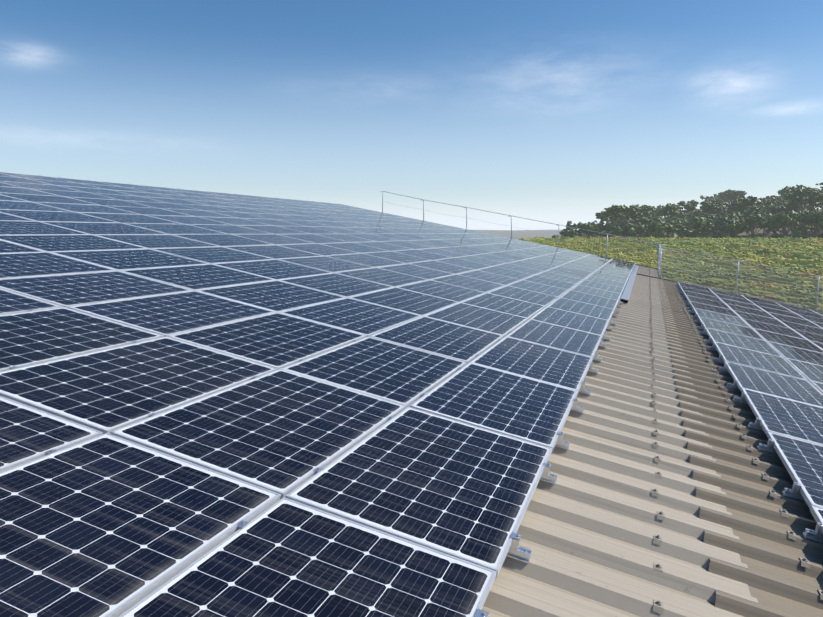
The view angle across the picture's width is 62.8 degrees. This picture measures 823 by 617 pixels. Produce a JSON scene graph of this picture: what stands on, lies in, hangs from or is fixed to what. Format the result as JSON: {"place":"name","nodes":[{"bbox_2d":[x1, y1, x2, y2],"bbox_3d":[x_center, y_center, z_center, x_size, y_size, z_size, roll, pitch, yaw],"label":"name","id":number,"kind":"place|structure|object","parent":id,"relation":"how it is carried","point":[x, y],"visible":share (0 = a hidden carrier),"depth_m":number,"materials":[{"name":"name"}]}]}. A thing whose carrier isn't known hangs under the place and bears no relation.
{"place":"outdoors","nodes":[
{"label":"outdoors","id":0,"kind":"place"},
{"bbox_2d":[0,0,822,229],"label":"sky","id":1,"kind":"structure","parent":0,"point":[560,112],"materials":[{"name":"blue"}]},
{"bbox_2d":[473,209,822,239],"bbox_3d":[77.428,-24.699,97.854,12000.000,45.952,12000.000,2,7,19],"label":"ground","id":2,"kind":"structure","parent":0,"point":[520,234],"depth_m":1884.66,"materials":[{"name":"green plant"}]},
{"bbox_2d":[517,236,822,310],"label":"vineyard vine rows","id":3,"kind":"object","parent":2,"relation":"on","point":[800,254],"visible":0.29,"depth_m":90.31,"materials":[{"name":"green plant"}]},
{"bbox_2d":[552,182,822,238],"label":"trees","id":4,"kind":"object","parent":2,"relation":"on","point":[735,214],"visible":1,"depth_m":138.39,"materials":[{"name":"green plant"}]},
{"bbox_2d":[661,251,822,310],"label":"wire mesh fence","id":5,"kind":"object","parent":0,"point":[746,279],"visible":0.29,"depth_m":23.50,"materials":[{"name":"grey metal"}]},
{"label":"building walls","id":6,"kind":"object","parent":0,"visible":0},
{"bbox_2d":[482,265,822,616],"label":"corrugated roof","id":7,"kind":"structure","parent":6,"relation":"on","point":[591,526],"depth_m":4.05,"materials":[{"name":"paint"}]},
{"bbox_2d":[0,172,634,616],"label":"solar array","id":8,"kind":"object","parent":7,"relation":"on","point":[120,502],"visible":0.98,"depth_m":4.30,"materials":[{"name":"blue glass"}]},
{"bbox_2d":[4,172,822,616],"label":"mounting clamps","id":9,"kind":"object","parent":7,"relation":"on","point":[518,552],"visible":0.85,"depth_m":5.39,"materials":[{"name":"metal"}]},
{"bbox_2d":[381,191,822,309],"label":"railing","id":10,"kind":"object","parent":7,"relation":"on","point":[659,247],"visible":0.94,"depth_m":23.99,"materials":[{"name":"grey metal"}]},
{"bbox_2d":[620,265,638,303],"bbox_3d":[7.088,-0.983,21.593,0.175,0.102,15.710,2,7,19],"label":"cable tray","id":11,"kind":"object","parent":7,"relation":"on","point":[625,296],"visible":0.88,"depth_m":17.36,"materials":[{"name":"silver metal"}]},
{"bbox_2d":[636,264,822,311],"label":"roof edge","id":12,"kind":"object","parent":7,"relation":"attached to","point":[710,288],"visible":0.15,"depth_m":24.01,"materials":[{"name":"paint"}]},
{"bbox_2d":[649,267,822,613],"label":"roof fasteners","id":13,"kind":"object","parent":7,"relation":"on","point":[658,606],"visible":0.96,"depth_m":4.72,"materials":[{"name":"grey metal"}]},
{"bbox_2d":[678,282,822,523],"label":"solar array","id":14,"kind":"object","parent":7,"relation":"on","point":[784,398],"visible":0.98,"depth_m":9.13,"materials":[{"name":"blue glass"}]}
]}

